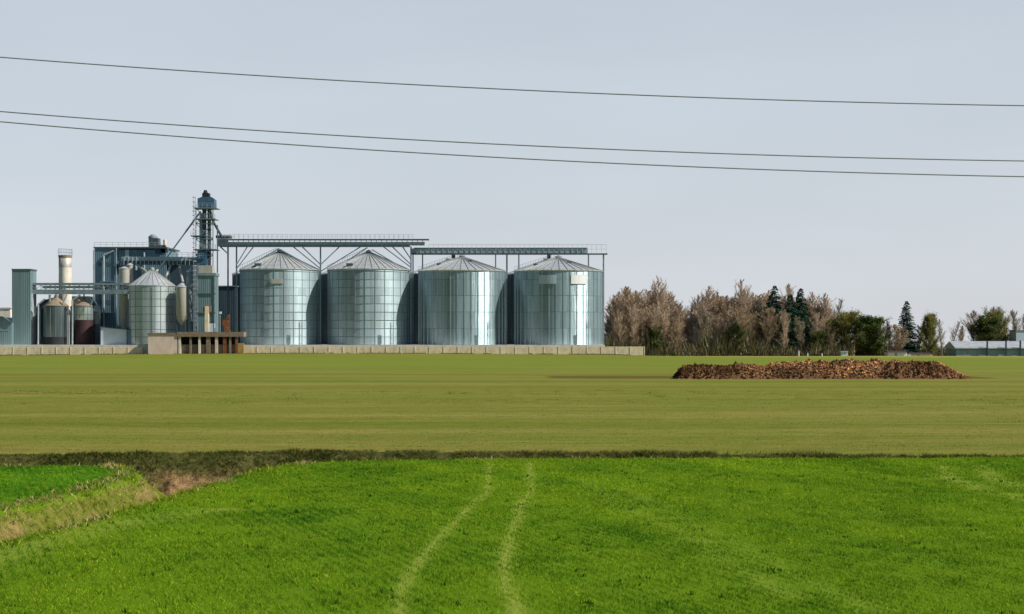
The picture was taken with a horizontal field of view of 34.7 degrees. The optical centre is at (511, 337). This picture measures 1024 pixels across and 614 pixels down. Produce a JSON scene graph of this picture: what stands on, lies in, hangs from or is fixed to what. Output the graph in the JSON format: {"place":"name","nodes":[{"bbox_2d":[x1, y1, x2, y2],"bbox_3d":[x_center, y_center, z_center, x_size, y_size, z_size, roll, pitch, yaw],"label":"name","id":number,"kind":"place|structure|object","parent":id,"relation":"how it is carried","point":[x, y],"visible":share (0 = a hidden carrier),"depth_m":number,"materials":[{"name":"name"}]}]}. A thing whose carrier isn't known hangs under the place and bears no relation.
{"place":"outdoors","nodes":[
{"label":"outdoors","id":0,"kind":"place"},
{"bbox_2d":[0,353,1023,613],"bbox_3d":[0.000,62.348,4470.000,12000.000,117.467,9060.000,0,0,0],"label":"ground","id":1,"kind":"structure","parent":0,"point":[314,379],"depth_m":64.04,"materials":[{"name":"green plant"}]},
{"bbox_2d":[147,333,177,353],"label":"wall block","id":2,"kind":"structure","parent":1,"relation":"on","point":[162,343],"depth_m":384.00,"materials":[{"name":"concrete"}]},
{"bbox_2d":[177,332,245,353],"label":"loading platform","id":3,"kind":"structure","parent":1,"relation":"on","point":[207,342],"depth_m":384.00,"materials":[{"name":"concrete"}]},
{"bbox_2d":[203,305,214,331],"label":"control post","id":4,"kind":"object","parent":3,"relation":"on","point":[209,327],"visible":1,"depth_m":384.40,"materials":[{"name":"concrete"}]},
{"bbox_2d":[222,314,230,331],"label":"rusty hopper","id":5,"kind":"object","parent":3,"relation":"on","point":[226,323],"visible":1,"depth_m":384.40,"materials":[{"name":"metal"}]},
{"bbox_2d":[0,344,604,353],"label":"concrete yard","id":6,"kind":"structure","parent":1,"relation":"on","point":[145,348],"depth_m":387.50,"materials":[{"name":"concrete"}]},
{"bbox_2d":[0,307,11,317],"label":"pale roof block","id":7,"kind":"structure","parent":6,"relation":"on","point":[5,311],"depth_m":412.00,"materials":[{"name":"metal"}]},
{"bbox_2d":[0,316,13,344],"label":"lean to shed","id":8,"kind":"object","parent":6,"relation":"on","point":[6,331],"visible":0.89,"depth_m":392.50,"materials":[{"name":"metal"}]},
{"bbox_2d":[11,269,36,344],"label":"clad tower","id":9,"kind":"structure","parent":6,"relation":"on","point":[23,305],"depth_m":394.00,"materials":[{"name":"metal"}]},
{"bbox_2d":[44,295,68,344],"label":"drying tank","id":10,"kind":"object","parent":6,"relation":"on","point":[56,320],"visible":1,"depth_m":393.64,"materials":[{"name":"metal"}]},
{"bbox_2d":[58,249,71,314],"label":"chimney","id":11,"kind":"object","parent":6,"relation":"on","point":[65,268],"visible":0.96,"depth_m":402.73,"materials":[{"name":"metal"}]},
{"bbox_2d":[36,294,98,344],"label":"pipes","id":12,"kind":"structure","parent":6,"relation":"on","point":[75,300],"depth_m":402.95,"materials":[{"name":"metal"}]},
{"bbox_2d":[33,283,130,344],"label":"bridge conveyor","id":13,"kind":"object","parent":6,"relation":"on","point":[74,290],"visible":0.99,"depth_m":395.80,"materials":[{"name":"metal"}]},
{"bbox_2d":[75,299,92,344],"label":"drying tank","id":14,"kind":"object","parent":6,"relation":"on","point":[83,322],"visible":1,"depth_m":395.15,"materials":[{"name":"metal"}]},
{"bbox_2d":[93,306,100,344],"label":"drying tank","id":15,"kind":"object","parent":6,"relation":"on","point":[95,325],"visible":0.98,"depth_m":399.11,"materials":[{"name":"beige metal"}]},
{"bbox_2d":[100,326,128,344],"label":"sheet shelter","id":16,"kind":"object","parent":6,"relation":"on","point":[113,336],"visible":0.89,"depth_m":390.50,"materials":[{"name":"metal"}]},
{"bbox_2d":[119,266,129,328],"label":"slim bin","id":17,"kind":"object","parent":6,"relation":"on","point":[124,274],"visible":0.69,"depth_m":397.95,"materials":[{"name":"beige metal"}]},
{"bbox_2d":[93,242,198,344],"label":"process hall","id":18,"kind":"structure","parent":6,"relation":"on","point":[108,262],"depth_m":408.00,"materials":[{"name":"metal"}]},
{"bbox_2d":[148,234,168,253],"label":"rooftop elevator","id":19,"kind":"object","parent":18,"relation":"on","point":[153,238],"visible":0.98,"depth_m":409.80,"materials":[{"name":"metal"}]},
{"bbox_2d":[129,267,175,344],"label":"silo","id":20,"kind":"object","parent":6,"relation":"on","point":[152,300],"visible":0.95,"depth_m":388.47,"materials":[{"name":"metal"}]},
{"bbox_2d":[122,252,196,331],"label":"link conveyor","id":21,"kind":"object","parent":6,"relation":"on","point":[156,260],"visible":0.79,"depth_m":402.30,"materials":[{"name":"metal"}]},
{"bbox_2d":[176,283,187,332],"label":"hopper bin","id":22,"kind":"object","parent":6,"relation":"on","point":[181,303],"visible":0.97,"depth_m":388.66,"materials":[{"name":"beige metal"}]},
{"bbox_2d":[186,269,192,331],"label":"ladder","id":23,"kind":"object","parent":6,"relation":"on","point":[189,278],"visible":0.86,"depth_m":397.19,"materials":[{"name":"metal"}]},
{"bbox_2d":[158,190,222,331],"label":"elevator tower","id":24,"kind":"structure","parent":6,"relation":"on","point":[206,204],"depth_m":396.20,"materials":[{"name":"metal"}]},
{"bbox_2d":[195,265,218,331],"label":"square bin","id":25,"kind":"object","parent":6,"relation":"on","point":[207,284],"visible":0.62,"depth_m":388.60,"materials":[{"name":"metal"}]},
{"bbox_2d":[218,286,239,342],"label":"machine hall","id":26,"kind":"structure","parent":6,"relation":"on","point":[222,299],"depth_m":415.00,"materials":[{"name":"metal"}]},
{"bbox_2d":[232,271,239,342],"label":"grain silo","id":27,"kind":"object","parent":6,"relation":"on","point":[234,278],"visible":0.1,"depth_m":420.44,"materials":[{"name":"metal"}]},
{"bbox_2d":[239,248,319,344],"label":"grain silo","id":28,"kind":"object","parent":6,"relation":"on","point":[279,297],"visible":0.98,"depth_m":391.94,"materials":[{"name":"metal"}]},
{"bbox_2d":[216,234,428,344],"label":"conveyor gallery","id":29,"kind":"object","parent":6,"relation":"on","point":[224,240],"visible":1,"depth_m":398.28,"materials":[{"name":"metal"}]},
{"bbox_2d":[321,271,326,343],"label":"grain silo","id":30,"kind":"object","parent":6,"relation":"on","point":[323,307],"visible":0.03,"depth_m":422.23,"materials":[{"name":"metal"}]},
{"bbox_2d":[327,250,409,344],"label":"grain silo","id":31,"kind":"object","parent":6,"relation":"on","point":[368,297],"visible":1,"depth_m":391.61,"materials":[{"name":"metal"}]},
{"bbox_2d":[414,258,450,343],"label":"grain silo","id":32,"kind":"object","parent":6,"relation":"on","point":[416,307],"visible":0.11,"depth_m":420.64,"materials":[{"name":"metal"}]},
{"bbox_2d":[418,254,505,344],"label":"grain silo","id":33,"kind":"object","parent":6,"relation":"on","point":[461,299],"visible":1,"depth_m":390.91,"materials":[{"name":"metal"}]},
{"bbox_2d":[412,244,607,344],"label":"conveyor gallery","id":34,"kind":"object","parent":6,"relation":"on","point":[500,251],"visible":1,"depth_m":400.40,"materials":[{"name":"metal"}]},
{"bbox_2d":[508,258,548,343],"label":"grain silo","id":35,"kind":"object","parent":6,"relation":"on","point":[511,307],"visible":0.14,"depth_m":422.32,"materials":[{"name":"metal"}]},
{"bbox_2d":[513,255,602,344],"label":"grain silo","id":36,"kind":"object","parent":6,"relation":"on","point":[558,299],"visible":1,"depth_m":390.76,"materials":[{"name":"metal"}]},
{"bbox_2d":[0,352,630,355],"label":"wall weeds","id":37,"kind":"object","parent":1,"relation":"on","point":[323,352],"depth_m":383.46,"materials":[{"name":"plant"}]},
{"bbox_2d":[0,346,644,355],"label":"boundary wall","id":38,"kind":"structure","parent":1,"relation":"on","point":[638,351],"depth_m":385.94,"materials":[{"name":"concrete"}]},
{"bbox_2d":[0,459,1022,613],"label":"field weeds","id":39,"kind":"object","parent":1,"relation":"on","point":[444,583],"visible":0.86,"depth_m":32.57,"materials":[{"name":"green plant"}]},
{"bbox_2d":[0,456,1023,613],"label":"young wheat","id":40,"kind":"object","parent":1,"relation":"on","point":[38,599],"visible":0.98,"depth_m":33.12,"materials":[{"name":"green plant"}]},
{"bbox_2d":[0,446,1023,549],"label":"bank grass","id":41,"kind":"structure","parent":1,"relation":"on","point":[634,452],"depth_m":55.79,"materials":[{"name":"plant"}]},
{"bbox_2d":[0,388,1023,451],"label":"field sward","id":42,"kind":"structure","parent":1,"relation":"on","point":[1007,403],"depth_m":77.51,"materials":[{"name":"green plant"}]},
{"bbox_2d":[604,294,627,338],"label":"bare tree","id":43,"kind":"object","parent":1,"relation":"on","point":[615,299],"visible":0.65,"depth_m":429.54,"materials":[{"name":"brown plant"}]},
{"bbox_2d":[611,317,621,345],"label":"bare birch","id":44,"kind":"object","parent":1,"relation":"on","point":[614,331],"visible":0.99,"depth_m":421.37,"materials":[{"name":"brown plant"}]},
{"bbox_2d":[613,310,627,346],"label":"bare birch","id":45,"kind":"object","parent":1,"relation":"on","point":[620,317],"visible":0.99,"depth_m":420.55,"materials":[{"name":"brown plant"}]},
{"bbox_2d":[615,312,636,344],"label":"bare tree","id":46,"kind":"object","parent":1,"relation":"on","point":[628,325],"visible":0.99,"depth_m":421.85,"materials":[{"name":"brown plant"}]},
{"bbox_2d":[611,286,649,340],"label":"bare tree","id":47,"kind":"object","parent":1,"relation":"on","point":[634,300],"visible":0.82,"depth_m":424.83,"materials":[{"name":"brown plant"}]},
{"bbox_2d":[627,304,644,346],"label":"bare birch","id":48,"kind":"object","parent":1,"relation":"on","point":[633,318],"visible":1,"depth_m":421.04,"materials":[{"name":"brown plant"}]},
{"bbox_2d":[636,310,646,344],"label":"bare birch","id":49,"kind":"object","parent":1,"relation":"on","point":[643,329],"visible":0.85,"depth_m":425.71,"materials":[{"name":"brown plant"}]},
{"bbox_2d":[641,326,667,353],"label":"bushy tree","id":50,"kind":"object","parent":1,"relation":"on","point":[652,333],"visible":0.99,"depth_m":421.18,"materials":[{"name":"green plant"}]},
{"bbox_2d":[643,290,667,329],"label":"bare birch","id":51,"kind":"object","parent":1,"relation":"on","point":[651,298],"visible":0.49,"depth_m":428.32,"materials":[{"name":"brown plant"}]},
{"bbox_2d":[645,303,666,340],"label":"bare birch","id":52,"kind":"object","parent":1,"relation":"on","point":[654,324],"visible":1,"depth_m":421.09,"materials":[{"name":"brown plant"}]},
{"bbox_2d":[642,276,670,337],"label":"bare birch","id":53,"kind":"object","parent":1,"relation":"on","point":[658,296],"visible":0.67,"depth_m":427.92,"materials":[{"name":"brown plant"}]},
{"bbox_2d":[658,301,671,346],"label":"bare birch","id":54,"kind":"object","parent":1,"relation":"on","point":[665,316],"visible":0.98,"depth_m":422.37,"materials":[{"name":"brown plant"}]},
{"bbox_2d":[665,302,682,343],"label":"bare tree","id":55,"kind":"object","parent":1,"relation":"on","point":[669,320],"visible":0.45,"depth_m":428.02,"materials":[{"name":"brown plant"}]},
{"bbox_2d":[665,315,685,355],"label":"bare tree","id":56,"kind":"object","parent":1,"relation":"on","point":[678,330],"visible":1,"depth_m":421.50,"materials":[{"name":"brown plant"}]},
{"bbox_2d":[671,306,685,335],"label":"bare birch","id":57,"kind":"object","parent":1,"relation":"on","point":[682,317],"visible":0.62,"depth_m":428.92,"materials":[{"name":"brown plant"}]},
{"bbox_2d":[685,294,702,342],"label":"bare birch","id":58,"kind":"object","parent":1,"relation":"on","point":[689,315],"visible":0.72,"depth_m":431.22,"materials":[{"name":"brown plant"}]},
{"bbox_2d":[686,303,711,346],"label":"bare birch","id":59,"kind":"object","parent":1,"relation":"on","point":[701,334],"visible":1,"depth_m":424.01,"materials":[{"name":"brown plant"}]},
{"bbox_2d":[691,285,717,339],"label":"bare birch","id":60,"kind":"object","parent":1,"relation":"on","point":[708,295],"visible":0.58,"depth_m":429.69,"materials":[{"name":"brown plant"}]},
{"bbox_2d":[700,306,714,346],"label":"bare tree","id":61,"kind":"object","parent":1,"relation":"on","point":[707,325],"visible":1,"depth_m":422.33,"materials":[{"name":"brown plant"}]},
{"bbox_2d":[711,314,725,342],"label":"bare birch","id":62,"kind":"object","parent":1,"relation":"on","point":[715,323],"visible":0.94,"depth_m":424.18,"materials":[{"name":"brown plant"}]},
{"bbox_2d":[711,295,738,337],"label":"bare tree","id":63,"kind":"object","parent":1,"relation":"on","point":[723,301],"visible":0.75,"depth_m":428.32,"materials":[{"name":"brown plant"}]},
{"bbox_2d":[604,320,855,355],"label":"undergrowth","id":64,"kind":"object","parent":1,"relation":"on","point":[753,348],"visible":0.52,"depth_m":420.79,"materials":[{"name":"brown plant"}]},
{"bbox_2d":[725,310,744,342],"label":"bare birch","id":65,"kind":"object","parent":1,"relation":"on","point":[731,319],"visible":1,"depth_m":422.88,"materials":[{"name":"brown plant"}]},
{"bbox_2d":[719,322,751,355],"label":"bushy tree","id":66,"kind":"object","parent":1,"relation":"on","point":[735,326],"visible":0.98,"depth_m":421.00,"materials":[{"name":"green plant"}]},
{"bbox_2d":[726,297,757,327],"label":"bare tree","id":67,"kind":"object","parent":1,"relation":"on","point":[734,303],"visible":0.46,"depth_m":428.35,"materials":[{"name":"brown plant"}]},
{"bbox_2d":[731,306,756,344],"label":"bare tree","id":68,"kind":"object","parent":1,"relation":"on","point":[741,311],"visible":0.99,"depth_m":421.42,"materials":[{"name":"brown plant"}]},
{"bbox_2d":[734,279,753,316],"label":"bare birch","id":69,"kind":"object","parent":1,"relation":"on","point":[743,298],"visible":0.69,"depth_m":429.25,"materials":[{"name":"brown plant"}]},
{"bbox_2d":[745,313,758,342],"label":"bare tree","id":70,"kind":"object","parent":1,"relation":"on","point":[756,323],"visible":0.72,"depth_m":425.73,"materials":[{"name":"brown plant"}]},
{"bbox_2d":[747,297,766,333],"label":"bare tree","id":71,"kind":"object","parent":1,"relation":"on","point":[758,309],"visible":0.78,"depth_m":429.28,"materials":[{"name":"brown plant"}]},
{"bbox_2d":[748,298,766,338],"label":"bare tree","id":72,"kind":"object","parent":1,"relation":"on","point":[754,309],"visible":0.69,"depth_m":430.54,"materials":[{"name":"brown plant"}]},
{"bbox_2d":[754,306,777,344],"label":"bare tree","id":73,"kind":"object","parent":1,"relation":"on","point":[769,323],"visible":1,"depth_m":422.87,"materials":[{"name":"brown plant"}]},
{"bbox_2d":[757,286,794,349],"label":"spruce","id":74,"kind":"object","parent":1,"relation":"on","point":[773,297],"visible":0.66,"depth_m":426.27,"materials":[{"name":"green plant"}]},
{"bbox_2d":[773,309,791,355],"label":"bare birch","id":75,"kind":"object","parent":1,"relation":"on","point":[785,324],"visible":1,"depth_m":420.86,"materials":[{"name":"brown plant"}]},
{"bbox_2d":[773,294,808,352],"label":"spruce","id":76,"kind":"object","parent":1,"relation":"on","point":[789,309],"visible":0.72,"depth_m":424.96,"materials":[{"name":"green plant"}]},
{"bbox_2d":[780,283,802,302],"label":"bare birch","id":77,"kind":"object","parent":1,"relation":"on","point":[789,289],"visible":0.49,"depth_m":436.32,"materials":[{"name":"brown plant"}]},
{"bbox_2d":[782,288,813,349],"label":"spruce","id":78,"kind":"object","parent":1,"relation":"on","point":[799,306],"visible":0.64,"depth_m":427.03,"materials":[{"name":"green plant"}]},
{"bbox_2d":[794,316,805,350],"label":"bare tree","id":79,"kind":"object","parent":1,"relation":"on","point":[799,334],"visible":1,"depth_m":422.00,"materials":[{"name":"brown plant"}]},
{"bbox_2d":[804,291,819,326],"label":"bare birch","id":80,"kind":"object","parent":1,"relation":"on","point":[813,303],"visible":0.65,"depth_m":430.99,"materials":[{"name":"brown plant"}]},
{"bbox_2d":[805,310,822,346],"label":"bare tree","id":81,"kind":"object","parent":1,"relation":"on","point":[811,315],"visible":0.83,"depth_m":426.98,"materials":[{"name":"brown plant"}]},
{"bbox_2d":[809,312,823,342],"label":"bare birch","id":82,"kind":"object","parent":1,"relation":"on","point":[817,318],"visible":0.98,"depth_m":423.55,"materials":[{"name":"brown plant"}]},
{"bbox_2d":[808,330,829,351],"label":"bushy tree","id":83,"kind":"object","parent":1,"relation":"on","point":[819,336],"visible":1,"depth_m":421.62,"materials":[{"name":"green plant"}]},
{"bbox_2d":[672,357,969,378],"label":"manure heap","id":84,"kind":"object","parent":1,"relation":"on","point":[852,368],"visible":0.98,"depth_m":158.23,"materials":[{"name":"soil"}]},
{"bbox_2d":[815,293,836,318],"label":"bare birch","id":85,"kind":"object","parent":1,"relation":"on","point":[825,306],"visible":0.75,"depth_m":429.06,"materials":[{"name":"brown plant"}]},
{"bbox_2d":[821,325,838,349],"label":"bare tree","id":86,"kind":"object","parent":1,"relation":"on","point":[830,334],"visible":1,"depth_m":423.04,"materials":[{"name":"brown plant"}]},
{"bbox_2d":[822,317,839,344],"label":"bare tree","id":87,"kind":"object","parent":1,"relation":"on","point":[828,321],"visible":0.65,"depth_m":426.03,"materials":[{"name":"brown plant"}]},
{"bbox_2d":[830,298,844,320],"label":"bare tree","id":88,"kind":"object","parent":1,"relation":"on","point":[840,306],"visible":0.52,"depth_m":433.52,"materials":[{"name":"brown plant"}]},
{"bbox_2d":[823,309,863,352],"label":"bushy tree","id":89,"kind":"object","parent":1,"relation":"on","point":[847,327],"visible":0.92,"depth_m":424.06,"materials":[{"name":"green plant"}]},
{"bbox_2d":[845,313,892,355],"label":"bushy tree","id":90,"kind":"object","parent":1,"relation":"on","point":[872,343],"visible":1,"depth_m":422.65,"materials":[{"name":"green plant"}]},
{"bbox_2d":[843,343,903,355],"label":"undergrowth","id":91,"kind":"object","parent":1,"relation":"on","point":[861,352],"visible":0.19,"depth_m":428.42,"materials":[{"name":"plant"}]},
{"bbox_2d":[885,321,893,347],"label":"bare tree","id":92,"kind":"object","parent":1,"relation":"on","point":[888,328],"visible":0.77,"depth_m":433.27,"materials":[{"name":"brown plant"}]},
{"bbox_2d":[884,351,906,355],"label":"shed","id":93,"kind":"structure","parent":1,"relation":"on","point":[895,353],"depth_m":412.00,"materials":[{"name":"white metal"}]},
{"bbox_2d":[887,324,910,350],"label":"bare tree","id":94,"kind":"object","parent":1,"relation":"on","point":[898,334],"visible":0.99,"depth_m":425.07,"materials":[{"name":"brown plant"}]},
{"bbox_2d":[892,301,922,352],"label":"spruce","id":95,"kind":"object","parent":1,"relation":"on","point":[907,320],"visible":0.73,"depth_m":430.14,"materials":[{"name":"green plant"}]},
{"bbox_2d":[888,339,945,355],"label":"undergrowth","id":96,"kind":"object","parent":1,"relation":"on","point":[937,351],"visible":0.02,"depth_m":437.79,"materials":[{"name":"plant"}]},
{"bbox_2d":[914,312,940,354],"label":"bushy tree","id":97,"kind":"object","parent":1,"relation":"on","point":[929,329],"visible":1,"depth_m":429.23,"materials":[{"name":"green plant"}]},
{"bbox_2d":[935,318,945,355],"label":"bare tree","id":98,"kind":"object","parent":1,"relation":"on","point":[940,331],"visible":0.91,"depth_m":436.15,"materials":[{"name":"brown plant"}]},
{"bbox_2d":[960,310,978,340],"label":"bare tree","id":99,"kind":"object","parent":1,"relation":"on","point":[973,320],"visible":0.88,"depth_m":446.39,"materials":[{"name":"brown plant"}]},
{"bbox_2d":[944,340,1023,355],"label":"farm shed","id":100,"kind":"structure","parent":1,"relation":"on","point":[985,348],"depth_m":418.00,"materials":[{"name":"metal"}]},
{"bbox_2d":[965,314,1004,340],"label":"bushy tree","id":101,"kind":"object","parent":1,"relation":"on","point":[986,330],"visible":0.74,"depth_m":441.94,"materials":[{"name":"green plant"}]},
{"bbox_2d":[980,306,1010,340],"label":"bushy tree","id":102,"kind":"object","parent":1,"relation":"on","point":[992,315],"visible":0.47,"depth_m":444.81,"materials":[{"name":"green plant"}]},
{"bbox_2d":[1009,330,1023,340],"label":"pale blue block","id":103,"kind":"structure","parent":1,"relation":"on","point":[1016,335],"depth_m":440.00,"materials":[{"name":"metal"}]},
{"bbox_2d":[1010,309,1023,329],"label":"bare tree","id":104,"kind":"object","parent":1,"relation":"on","point":[1015,326],"visible":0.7,"depth_m":450.43,"materials":[{"name":"brown plant"}]},
{"bbox_2d":[0,57,1023,105],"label":"power line","id":105,"kind":"object","parent":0,"point":[512,89],"visible":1,"depth_m":39.99,"materials":[{"name":"black metal"}]},
{"bbox_2d":[0,121,1023,176],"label":"power line","id":106,"kind":"object","parent":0,"point":[510,157],"visible":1,"depth_m":39.99,"materials":[{"name":"black metal"}]},
{"bbox_2d":[0,111,1023,161],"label":"power line","id":107,"kind":"object","parent":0,"point":[510,144],"visible":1,"depth_m":39.99,"materials":[{"name":"metal"}]},
{"bbox_2d":[0,0,1023,348],"label":"sky","id":108,"kind":"structure","parent":0,"point":[950,247],"materials":[{"name":"blue"}]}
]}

